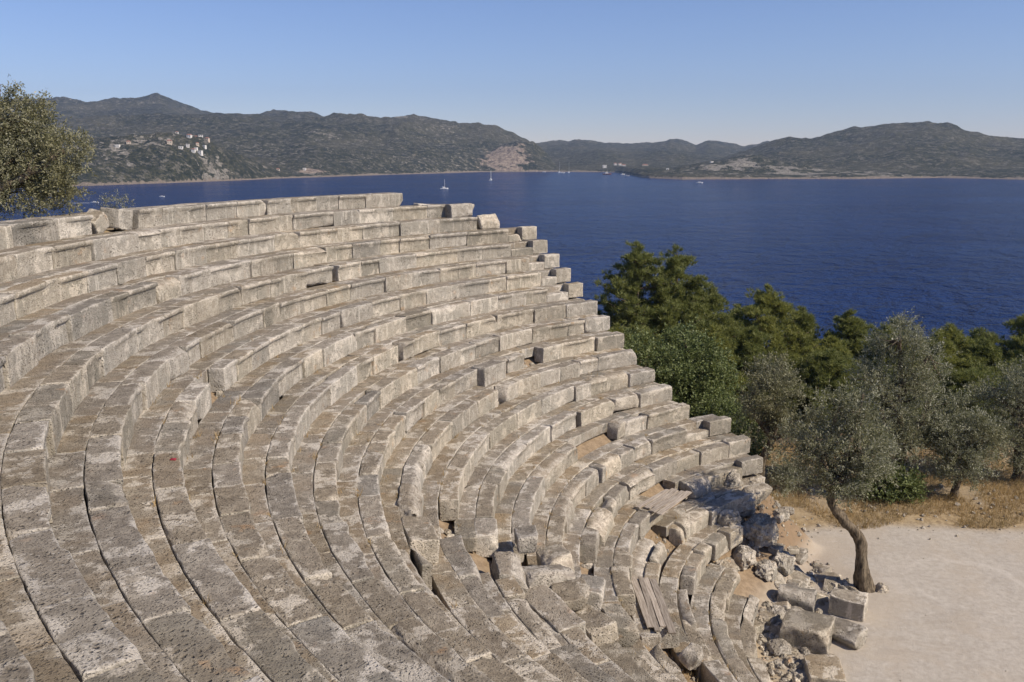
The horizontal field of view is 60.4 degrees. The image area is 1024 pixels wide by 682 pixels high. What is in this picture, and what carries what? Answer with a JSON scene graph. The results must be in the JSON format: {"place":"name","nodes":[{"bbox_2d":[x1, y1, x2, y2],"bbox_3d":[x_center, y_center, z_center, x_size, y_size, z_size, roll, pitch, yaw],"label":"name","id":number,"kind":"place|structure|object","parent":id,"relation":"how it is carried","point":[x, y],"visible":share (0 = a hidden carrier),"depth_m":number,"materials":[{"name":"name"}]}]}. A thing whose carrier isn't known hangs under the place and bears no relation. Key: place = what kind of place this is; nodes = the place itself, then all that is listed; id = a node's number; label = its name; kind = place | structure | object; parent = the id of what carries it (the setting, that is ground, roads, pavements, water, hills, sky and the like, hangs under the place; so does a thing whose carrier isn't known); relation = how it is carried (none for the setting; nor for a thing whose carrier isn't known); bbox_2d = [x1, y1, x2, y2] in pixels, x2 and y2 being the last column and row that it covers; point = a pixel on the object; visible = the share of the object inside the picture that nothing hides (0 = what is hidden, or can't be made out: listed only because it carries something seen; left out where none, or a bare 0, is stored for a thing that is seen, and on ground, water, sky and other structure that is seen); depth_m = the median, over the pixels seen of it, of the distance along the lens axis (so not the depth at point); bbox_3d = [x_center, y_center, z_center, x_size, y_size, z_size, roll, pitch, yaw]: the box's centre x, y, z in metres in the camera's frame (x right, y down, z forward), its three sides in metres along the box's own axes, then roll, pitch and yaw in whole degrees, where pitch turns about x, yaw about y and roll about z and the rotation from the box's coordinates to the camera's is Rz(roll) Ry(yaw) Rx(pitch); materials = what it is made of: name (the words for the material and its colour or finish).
{"place":"outdoors","nodes":[
{"label":"outdoors","id":0,"kind":"place"},
{"bbox_2d":[0,172,1023,353],"bbox_3d":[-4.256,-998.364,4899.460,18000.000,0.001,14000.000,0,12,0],"label":"sea","id":1,"kind":"structure","parent":0,"point":[937,252],"depth_m":477.18,"materials":[{"name":"liquid"}]},
{"bbox_2d":[0,0,1023,145],"label":"sky","id":2,"kind":"structure","parent":0,"point":[740,72],"materials":[{"name":"blue"}]},
{"bbox_2d":[1,93,1023,185],"bbox_3d":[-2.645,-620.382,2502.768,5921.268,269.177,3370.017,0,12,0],"label":"hills","id":3,"kind":"structure","parent":0,"point":[266,144],"depth_m":1877.06,"materials":[{"name":"green plant"}]},
{"bbox_2d":[85,226,1023,681],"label":"ground","id":4,"kind":"structure","parent":0,"point":[937,604],"depth_m":22.14,"materials":[{"name":"beige soil"}]},
{"bbox_2d":[0,74,96,219],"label":"olive tree","id":5,"kind":"object","parent":4,"relation":"on","point":[39,164],"visible":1,"depth_m":18.28,"materials":[{"name":"green plant"}]},
{"bbox_2d":[95,188,133,228],"bbox_3d":[-9.517,-3.014,21.284,1.143,1.361,0.774,0,12,0],"label":"thorn bush","id":6,"kind":"object","parent":4,"relation":"on","point":[116,200],"visible":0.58,"depth_m":21.15,"materials":[{"name":"grey plant"}]},
{"bbox_2d":[0,192,772,681],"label":"ancient theatre","id":7,"kind":"structure","parent":4,"relation":"on","point":[108,572],"depth_m":16.06,"materials":[{"name":"stone"}]},
{"bbox_2d":[85,209,108,233],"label":"tilted block","id":8,"kind":"structure","parent":7,"relation":"on","point":[99,222],"depth_m":19.18,"materials":[{"name":"stone"}]},
{"bbox_2d":[100,207,132,229],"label":"tilted block","id":9,"kind":"structure","parent":7,"relation":"on","point":[122,219],"depth_m":19.84,"materials":[{"name":"stone"}]},
{"bbox_2d":[150,278,743,677],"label":"dry weeds","id":10,"kind":"object","parent":7,"relation":"on","point":[441,483],"visible":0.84,"depth_m":16.67,"materials":[{"name":"brown plant"}]},
{"bbox_2d":[445,203,472,217],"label":"broken stone","id":11,"kind":"object","parent":7,"relation":"on","point":[458,210],"visible":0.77,"depth_m":29.76,"materials":[{"name":"stone"}]},
{"bbox_2d":[476,213,499,229],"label":"broken stone","id":12,"kind":"object","parent":7,"relation":"on","point":[488,221],"visible":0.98,"depth_m":30.11,"materials":[{"name":"stone"}]},
{"bbox_2d":[472,360,505,386],"bbox_3d":[-0.611,0.842,23.122,0.448,0.542,1.048,7,14,30],"label":"fallen block","id":13,"kind":"object","parent":7,"relation":"on","point":[490,372],"depth_m":22.88,"materials":[{"name":"stone"}]},
{"bbox_2d":[490,551,527,592],"bbox_3d":[-0.035,3.859,14.668,0.524,0.454,0.815,-3,12,-11],"label":"tilted slab","id":14,"kind":"object","parent":7,"relation":"on","point":[507,564],"depth_m":14.61,"materials":[{"name":"stone"}]},
{"bbox_2d":[514,525,537,553],"bbox_3d":[0.253,3.567,15.838,0.434,0.377,0.747,0,12,0],"label":"tilted slab","id":15,"kind":"object","parent":7,"relation":"on","point":[526,539],"depth_m":15.52,"materials":[{"name":"stone"}]},
{"bbox_2d":[522,564,575,588],"bbox_3d":[0.565,4.126,14.934,0.918,0.696,0.729,-5,13,-19],"label":"sunken boulder","id":16,"kind":"object","parent":7,"relation":"on","point":[547,575],"visible":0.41,"depth_m":14.69,"materials":[{"name":"stone"}]},
{"bbox_2d":[525,584,585,633],"bbox_3d":[0.609,4.327,14.054,0.542,0.347,1.375,-7,14,-28],"label":"tilted slab","id":17,"kind":"object","parent":7,"relation":"on","point":[552,608],"depth_m":13.90,"materials":[{"name":"stone"}]},
{"bbox_2d":[536,544,574,571],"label":"tilted slab","id":18,"kind":"structure","parent":7,"relation":"on","point":[556,554],"depth_m":15.57,"materials":[{"name":"stone"}]},
{"bbox_2d":[551,577,589,611],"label":"tilted slab","id":19,"kind":"structure","parent":7,"relation":"on","point":[573,594],"depth_m":14.43,"materials":[{"name":"stone"}]},
{"bbox_2d":[581,574,605,610],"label":"tilted slab","id":20,"kind":"structure","parent":7,"relation":"on","point":[597,584],"depth_m":14.84,"materials":[{"name":"stone"}]},
{"bbox_2d":[575,604,618,645],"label":"tilted slab","id":21,"kind":"structure","parent":7,"relation":"on","point":[601,628],"depth_m":13.88,"materials":[{"name":"stone"}]},
{"bbox_2d":[601,603,639,646],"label":"tilted slab","id":22,"kind":"structure","parent":7,"relation":"on","point":[628,632],"depth_m":14.43,"materials":[{"name":"stone"}]},
{"bbox_2d":[631,576,675,633],"bbox_3d":[2.773,5.225,17.485,0.544,0.081,2.262,0,12,-1],"label":"board cover","id":23,"kind":"object","parent":7,"relation":"on","point":[663,619],"visible":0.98,"depth_m":17.39,"materials":[{"name":"grey wood"}]},
{"bbox_2d":[635,488,691,515],"bbox_3d":[3.745,3.920,21.583,0.707,0.089,1.656,9,15,37],"label":"board cover","id":24,"kind":"object","parent":7,"relation":"on","point":[668,499],"visible":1,"depth_m":21.52,"materials":[{"name":"brown wood"}]},
{"bbox_2d":[678,643,703,670],"bbox_3d":[3.316,5.874,16.278,0.468,0.549,0.485,0,12,0],"label":"broken rock","id":25,"kind":"object","parent":7,"relation":"on","point":[690,656],"visible":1,"depth_m":16.17,"materials":[{"name":"stone"}]},
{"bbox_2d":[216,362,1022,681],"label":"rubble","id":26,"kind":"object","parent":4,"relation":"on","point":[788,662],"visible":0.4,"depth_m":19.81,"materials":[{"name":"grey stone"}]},
{"bbox_2d":[606,321,643,364],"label":"pine tree","id":27,"kind":"object","parent":4,"relation":"on","point":[618,329],"visible":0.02,"depth_m":41.27,"materials":[{"name":"green plant"}]},
{"bbox_2d":[591,240,741,363],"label":"pine tree","id":28,"kind":"object","parent":4,"relation":"on","point":[629,289],"visible":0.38,"depth_m":43.26,"materials":[{"name":"green plant"}]},
{"bbox_2d":[623,322,717,414],"bbox_3d":[4.940,1.907,32.563,4.448,5.042,3.960,-8,14,-31],"label":"carob tree","id":29,"kind":"object","parent":4,"relation":"on","point":[666,362],"visible":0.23,"depth_m":31.91,"materials":[{"name":"green plant"}]},
{"bbox_2d":[622,244,742,359],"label":"pine tree","id":30,"kind":"object","parent":4,"relation":"on","point":[677,265],"visible":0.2,"depth_m":44.39,"materials":[{"name":"green plant"}]},
{"bbox_2d":[638,327,726,393],"bbox_3d":[7.262,2.097,40.268,5.520,5.760,5.947,0,12,0],"label":"pine tree","id":31,"kind":"object","parent":4,"relation":"on","point":[658,347],"visible":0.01,"depth_m":39.78,"materials":[{"name":"green plant"}]},
{"bbox_2d":[656,314,747,423],"bbox_3d":[7.053,1.565,33.287,3.837,5.167,4.223,7,14,31],"label":"carob tree","id":32,"kind":"object","parent":4,"relation":"on","point":[694,348],"visible":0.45,"depth_m":32.64,"materials":[{"name":"green plant"}]},
{"bbox_2d":[682,281,751,396],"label":"pine tree","id":33,"kind":"object","parent":4,"relation":"on","point":[715,298],"visible":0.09,"depth_m":45.52,"materials":[{"name":"green plant"}]},
{"bbox_2d":[715,557,740,571],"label":"rubble rock","id":34,"kind":"object","parent":4,"relation":"on","point":[727,562],"visible":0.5,"depth_m":21.30,"materials":[{"name":"grey stone"}]},
{"bbox_2d":[717,509,741,526],"bbox_3d":[5.472,4.668,22.511,0.618,0.776,0.743,-11,16,-41],"label":"rubble rock","id":35,"kind":"object","parent":4,"relation":"on","point":[729,517],"visible":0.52,"depth_m":22.26,"materials":[{"name":"grey stone"}]},
{"bbox_2d":[696,324,763,428],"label":"pine tree","id":36,"kind":"object","parent":4,"relation":"on","point":[712,331],"visible":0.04,"depth_m":42.17,"materials":[{"name":"green plant"}]},
{"bbox_2d":[724,469,743,487],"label":"rubble rock","id":37,"kind":"object","parent":4,"relation":"on","point":[733,479],"visible":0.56,"depth_m":23.78,"materials":[{"name":"grey stone"}]},
{"bbox_2d":[689,388,780,459],"bbox_3d":[7.437,3.442,30.820,3.940,3.674,3.006,4,13,17],"label":"bush","id":38,"kind":"object","parent":4,"relation":"on","point":[715,408],"visible":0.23,"depth_m":30.43,"materials":[{"name":"green plant"}]},
{"bbox_2d":[725,303,750,325],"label":"pine tree","id":39,"kind":"object","parent":4,"relation":"on","point":[736,315],"visible":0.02,"depth_m":47.89,"materials":[{"name":"green plant"}]},
{"bbox_2d":[732,545,756,569],"bbox_3d":[5.798,5.389,21.924,0.606,0.526,0.680,0,12,0],"label":"rubble rock","id":40,"kind":"object","parent":4,"relation":"on","point":[744,557],"visible":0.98,"depth_m":21.70,"materials":[{"name":"grey stone"}]},
{"bbox_2d":[740,497,755,518],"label":"rubble rock","id":41,"kind":"object","parent":4,"relation":"on","point":[748,508],"visible":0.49,"depth_m":23.20,"materials":[{"name":"grey stone"}]},
{"bbox_2d":[748,477,759,484],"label":"rubble rock","id":42,"kind":"object","parent":4,"relation":"on","point":[750,482],"visible":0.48,"depth_m":24.24,"materials":[{"name":"grey stone"}]},
{"bbox_2d":[754,618,763,633],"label":"rock","id":43,"kind":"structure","parent":4,"relation":"on","point":[759,626],"depth_m":19.97,"materials":[{"name":"grey stone"}]},
{"bbox_2d":[743,513,778,547],"bbox_3d":[6.464,4.917,22.867,0.796,0.798,1.020,11,16,42],"label":"rubble rock","id":44,"kind":"object","parent":4,"relation":"on","point":[762,529],"visible":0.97,"depth_m":22.59,"materials":[{"name":"grey stone"}]},
{"bbox_2d":[726,325,797,430],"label":"pine tree","id":45,"kind":"object","parent":4,"relation":"on","point":[751,343],"visible":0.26,"depth_m":43.47,"materials":[{"name":"green plant"}]},
{"bbox_2d":[755,559,777,581],"bbox_3d":[6.330,5.725,21.878,0.503,0.459,0.603,7,14,30],"label":"rubble rock","id":46,"kind":"object","parent":4,"relation":"on","point":[766,570],"visible":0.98,"depth_m":21.74,"materials":[{"name":"grey stone"}]},
{"bbox_2d":[758,607,775,621],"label":"rock","id":47,"kind":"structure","parent":4,"relation":"on","point":[766,615],"depth_m":20.51,"materials":[{"name":"grey stone"}]},
{"bbox_2d":[766,612,775,624],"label":"broken slab","id":48,"kind":"object","parent":4,"relation":"on","point":[771,621],"depth_m":20.37,"materials":[{"name":"grey stone"}]},
{"bbox_2d":[718,284,827,428],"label":"pine tree","id":49,"kind":"object","parent":4,"relation":"on","point":[767,303],"visible":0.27,"depth_m":46.47,"materials":[{"name":"green plant"}]},
{"bbox_2d":[770,624,780,638],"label":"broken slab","id":50,"kind":"object","parent":4,"relation":"on","point":[775,629],"depth_m":20.00,"materials":[{"name":"grey stone"}]},
{"bbox_2d":[727,348,824,476],"bbox_3d":[8.504,2.596,28.145,3.218,4.794,2.563,0,12,0],"label":"olive tree","id":51,"kind":"object","parent":4,"relation":"on","point":[773,411],"visible":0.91,"depth_m":27.86,"materials":[{"name":"green plant"}]},
{"bbox_2d":[767,605,785,619],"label":"rubble rock","id":52,"kind":"object","parent":4,"relation":"on","point":[779,610],"visible":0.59,"depth_m":20.68,"materials":[{"name":"grey stone"}]},
{"bbox_2d":[768,543,784,554],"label":"rock","id":53,"kind":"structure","parent":4,"relation":"on","point":[774,548],"depth_m":22.57,"materials":[{"name":"grey stone"}]},
{"bbox_2d":[766,638,791,655],"bbox_3d":[5.923,6.812,19.419,0.582,0.331,0.525,0,12,0],"label":"rubble rock","id":54,"kind":"object","parent":4,"relation":"on","point":[777,647],"visible":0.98,"depth_m":19.30,"materials":[{"name":"grey stone"}]},
{"bbox_2d":[775,571,784,582],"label":"broken slab","id":55,"kind":"object","parent":4,"relation":"on","point":[779,577],"depth_m":21.89,"materials":[{"name":"grey stone"}]},
{"bbox_2d":[774,580,785,588],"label":"broken slab","id":56,"kind":"structure","parent":4,"relation":"on","point":[776,583],"depth_m":21.77,"materials":[{"name":"grey stone"}]},
{"bbox_2d":[772,601,790,609],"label":"broken slab","id":57,"kind":"object","parent":4,"relation":"on","point":[786,605],"depth_m":20.98,"materials":[{"name":"grey stone"}]},
{"bbox_2d":[774,509,788,522],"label":"rock","id":58,"kind":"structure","parent":4,"relation":"on","point":[779,518],"depth_m":23.55,"materials":[{"name":"grey stone"}]},
{"bbox_2d":[774,508,789,521],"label":"rubble rock","id":59,"kind":"object","parent":4,"relation":"on","point":[780,511],"visible":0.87,"depth_m":23.70,"materials":[{"name":"grey stone"}]},
{"bbox_2d":[771,550,795,574],"bbox_3d":[6.919,5.626,22.406,0.582,0.550,0.784,7,14,30],"label":"rubble rock","id":60,"kind":"object","parent":4,"relation":"on","point":[785,560],"visible":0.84,"depth_m":22.19,"materials":[{"name":"grey stone"}]},
{"bbox_2d":[781,506,794,514],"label":"rubble rock","id":61,"kind":"object","parent":4,"relation":"on","point":[791,510],"visible":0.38,"depth_m":24.38,"materials":[{"name":"grey stone"}]},
{"bbox_2d":[763,451,814,498],"bbox_3d":[8.138,4.118,26.002,1.691,1.919,1.379,-11,16,-43],"label":"olive shoot","id":62,"kind":"object","parent":4,"relation":"on","point":[783,480],"visible":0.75,"depth_m":25.92,"materials":[{"name":"green plant"}]},
{"bbox_2d":[787,545,798,554],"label":"rock","id":63,"kind":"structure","parent":4,"relation":"on","point":[793,550],"depth_m":23.18,"materials":[{"name":"grey stone"}]},
{"bbox_2d":[786,579,801,586],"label":"broken slab","id":64,"kind":"object","parent":4,"relation":"on","point":[795,582],"depth_m":22.02,"materials":[{"name":"grey stone"}]},
{"bbox_2d":[777,584,816,611],"bbox_3d":[6.881,6.152,21.195,0.872,0.486,0.579,6,13,26],"label":"fallen block","id":65,"kind":"object","parent":4,"relation":"on","point":[805,599],"depth_m":21.00,"materials":[{"name":"stone"}]},
{"bbox_2d":[790,570,810,584],"bbox_3d":[7.308,6.077,22.383,0.523,0.341,0.372,7,14,30],"label":"broken slab","id":66,"kind":"object","parent":4,"relation":"on","point":[797,575],"depth_m":22.33,"materials":[{"name":"grey stone"}]},
{"bbox_2d":[794,548,808,564],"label":"rock","id":67,"kind":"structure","parent":4,"relation":"on","point":[801,558],"depth_m":23.20,"materials":[{"name":"grey stone"}]},
{"bbox_2d":[778,304,825,428],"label":"pine tree","id":68,"kind":"object","parent":4,"relation":"on","point":[806,322],"visible":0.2,"depth_m":47.77,"materials":[{"name":"green plant"}]},
{"bbox_2d":[799,547,806,552],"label":"rock","id":69,"kind":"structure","parent":4,"relation":"on","point":[802,550],"depth_m":23.39,"materials":[{"name":"grey stone"}]},
{"bbox_2d":[779,608,834,654],"bbox_3d":[6.639,6.517,19.780,1.068,0.560,0.992,6,13,27],"label":"fallen block","id":70,"kind":"object","parent":4,"relation":"on","point":[812,632],"depth_m":19.48,"materials":[{"name":"stone"}]},
{"bbox_2d":[800,583,813,588],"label":"broken slab","id":71,"kind":"structure","parent":4,"relation":"on","point":[803,585],"depth_m":21.94,"materials":[{"name":"grey stone"}]},
{"bbox_2d":[806,588,828,601],"bbox_3d":[7.533,6.332,21.727,0.593,0.466,0.415,1,12,7],"label":"broken slab","id":72,"kind":"object","parent":4,"relation":"on","point":[824,597],"depth_m":21.56,"materials":[{"name":"grey stone"}]},
{"bbox_2d":[815,564,831,572],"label":"broken slab","id":73,"kind":"object","parent":4,"relation":"on","point":[822,568],"depth_m":22.95,"materials":[{"name":"grey stone"}]},
{"bbox_2d":[803,654,845,681],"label":"stone block","id":74,"kind":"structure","parent":4,"relation":"on","point":[823,668],"depth_m":18.42,"materials":[{"name":"stone"}]},
{"bbox_2d":[814,572,839,582],"bbox_3d":[8.133,6.139,22.671,0.619,0.272,0.363,1,12,4],"label":"broken slab","id":75,"kind":"object","parent":4,"relation":"on","point":[819,577],"depth_m":22.62,"materials":[{"name":"grey stone"}]},
{"bbox_2d":[822,576,835,591],"bbox_3d":[8.027,6.228,22.267,0.262,0.368,0.565,6,14,28],"label":"broken slab","id":76,"kind":"object","parent":4,"relation":"on","point":[828,585],"depth_m":22.23,"materials":[{"name":"grey stone"}]},
{"bbox_2d":[797,335,861,430],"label":"pine tree","id":77,"kind":"object","parent":4,"relation":"on","point":[835,342],"visible":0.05,"depth_m":45.73,"materials":[{"name":"green plant"}]},
{"bbox_2d":[643,439,1023,681],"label":"dry grass","id":78,"kind":"structure","parent":4,"relation":"on","point":[1020,488],"depth_m":27.17,"materials":[{"name":"plant"}]},
{"bbox_2d":[775,348,893,431],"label":"pine tree","id":79,"kind":"object","parent":4,"relation":"on","point":[821,369],"visible":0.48,"depth_m":42.41,"materials":[{"name":"green plant"}]},
{"bbox_2d":[831,582,842,588],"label":"broken slab","id":80,"kind":"object","parent":4,"relation":"on","point":[835,584],"depth_m":22.16,"materials":[{"name":"grey stone"}]},
{"bbox_2d":[834,579,842,588],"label":"rubble rock","id":81,"kind":"object","parent":4,"relation":"on","point":[840,581],"visible":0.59,"depth_m":22.25,"materials":[{"name":"grey stone"}]},
{"bbox_2d":[764,377,919,592],"bbox_3d":[7.902,3.681,21.429,3.682,5.734,2.555,0,12,0],"label":"olive tree","id":82,"kind":"object","parent":4,"relation":"on","point":[837,472],"visible":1,"depth_m":21.16,"materials":[{"name":"green plant"}]},
{"bbox_2d":[809,308,876,364],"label":"pine tree","id":83,"kind":"object","parent":4,"relation":"on","point":[849,327],"visible":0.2,"depth_m":46.98,"materials":[{"name":"green plant"}]},
{"bbox_2d":[828,588,868,621],"bbox_3d":[8.051,6.289,21.013,0.824,0.644,0.697,7,14,30],"label":"fallen block","id":84,"kind":"object","parent":4,"relation":"on","point":[848,604],"depth_m":20.77,"materials":[{"name":"stone"}]},
{"bbox_2d":[830,615,867,649],"bbox_3d":[7.485,6.620,19.912,0.640,0.496,1.016,-10,15,-38],"label":"fallen slab","id":85,"kind":"object","parent":4,"relation":"on","point":[850,634],"depth_m":19.64,"materials":[{"name":"stone"}]},
{"bbox_2d":[843,579,858,590],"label":"broken slab","id":86,"kind":"object","parent":4,"relation":"on","point":[848,585],"depth_m":22.13,"materials":[{"name":"grey stone"}]},
{"bbox_2d":[875,582,888,592],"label":"rubble rock","id":87,"kind":"object","parent":4,"relation":"on","point":[881,587],"visible":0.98,"depth_m":21.98,"materials":[{"name":"grey stone"}]},
{"bbox_2d":[849,454,932,505],"bbox_3d":[11.793,4.500,27.499,2.538,2.010,1.957,0,12,0],"label":"green shrub","id":88,"kind":"object","parent":4,"relation":"on","point":[907,485],"visible":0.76,"depth_m":27.12,"materials":[{"name":"green plant"}]},
{"bbox_2d":[857,318,931,374],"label":"pine tree","id":89,"kind":"object","parent":4,"relation":"on","point":[883,327],"visible":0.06,"depth_m":48.32,"materials":[{"name":"green plant"}]},
{"bbox_2d":[858,326,932,426],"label":"pine tree","id":90,"kind":"object","parent":4,"relation":"on","point":[876,355],"visible":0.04,"depth_m":46.13,"materials":[{"name":"green plant"}]},
{"bbox_2d":[836,307,977,482],"bbox_3d":[12.280,1.990,27.478,5.084,6.213,3.409,0,12,0],"label":"olive tree","id":91,"kind":"object","parent":4,"relation":"on","point":[899,388],"visible":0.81,"depth_m":27.23,"materials":[{"name":"green plant"}]},
{"bbox_2d":[853,366,967,434],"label":"tree","id":92,"kind":"object","parent":4,"relation":"on","point":[904,400],"visible":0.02,"depth_m":41.89,"materials":[{"name":"green plant"}]},
{"bbox_2d":[913,331,975,371],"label":"pine tree","id":93,"kind":"object","parent":4,"relation":"on","point":[950,350],"visible":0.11,"depth_m":46.08,"materials":[{"name":"green plant"}]},
{"bbox_2d":[911,321,1005,371],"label":"pine tree","id":94,"kind":"object","parent":4,"relation":"on","point":[951,332],"visible":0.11,"depth_m":47.50,"materials":[{"name":"green plant"}]},
{"bbox_2d":[905,356,1014,433],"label":"olive tree","id":95,"kind":"object","parent":4,"relation":"on","point":[968,375],"visible":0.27,"depth_m":41.69,"materials":[{"name":"green plant"}]},
{"bbox_2d":[913,403,1019,496],"bbox_3d":[14.181,3.361,27.496,3.148,3.306,2.454,0,12,0],"label":"olive tree","id":96,"kind":"object","parent":4,"relation":"on","point":[970,456],"visible":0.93,"depth_m":27.07,"materials":[{"name":"green plant"}]},
{"bbox_2d":[953,335,1014,371],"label":"pine tree","id":97,"kind":"object","parent":4,"relation":"on","point":[986,351],"visible":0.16,"depth_m":46.80,"materials":[{"name":"green plant"}]},
{"bbox_2d":[962,326,1019,363],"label":"pine tree","id":98,"kind":"object","parent":4,"relation":"on","point":[976,333],"visible":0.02,"depth_m":48.70,"materials":[{"name":"green plant"}]},
{"bbox_2d":[960,352,1023,481],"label":"olive tree","id":99,"kind":"object","parent":4,"relation":"on","point":[1014,390],"visible":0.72,"depth_m":28.79,"materials":[{"name":"green plant"}]},
{"bbox_2d":[964,356,1023,429],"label":"pine tree","id":100,"kind":"object","parent":4,"relation":"on","point":[986,368],"visible":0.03,"depth_m":44.55,"materials":[{"name":"green plant"}]},
{"bbox_2d":[984,313,1023,360],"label":"pine tree","id":101,"kind":"object","parent":4,"relation":"on","point":[1017,324],"visible":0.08,"depth_m":48.94,"materials":[{"name":"green plant"}]},
{"bbox_2d":[993,341,1023,372],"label":"pine tree","id":102,"kind":"object","parent":4,"relation":"on","point":[1015,353],"visible":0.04,"depth_m":46.98,"materials":[{"name":"green plant"}]},
{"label":"broken slab","id":103,"kind":"object","parent":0,"visible":0},
{"bbox_2d":[794,565,804,573],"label":"broken slab","id":104,"kind":"structure","parent":103,"relation":"on","point":[797,568],"depth_m":22.62,"materials":[{"name":"grey stone"}]}
]}

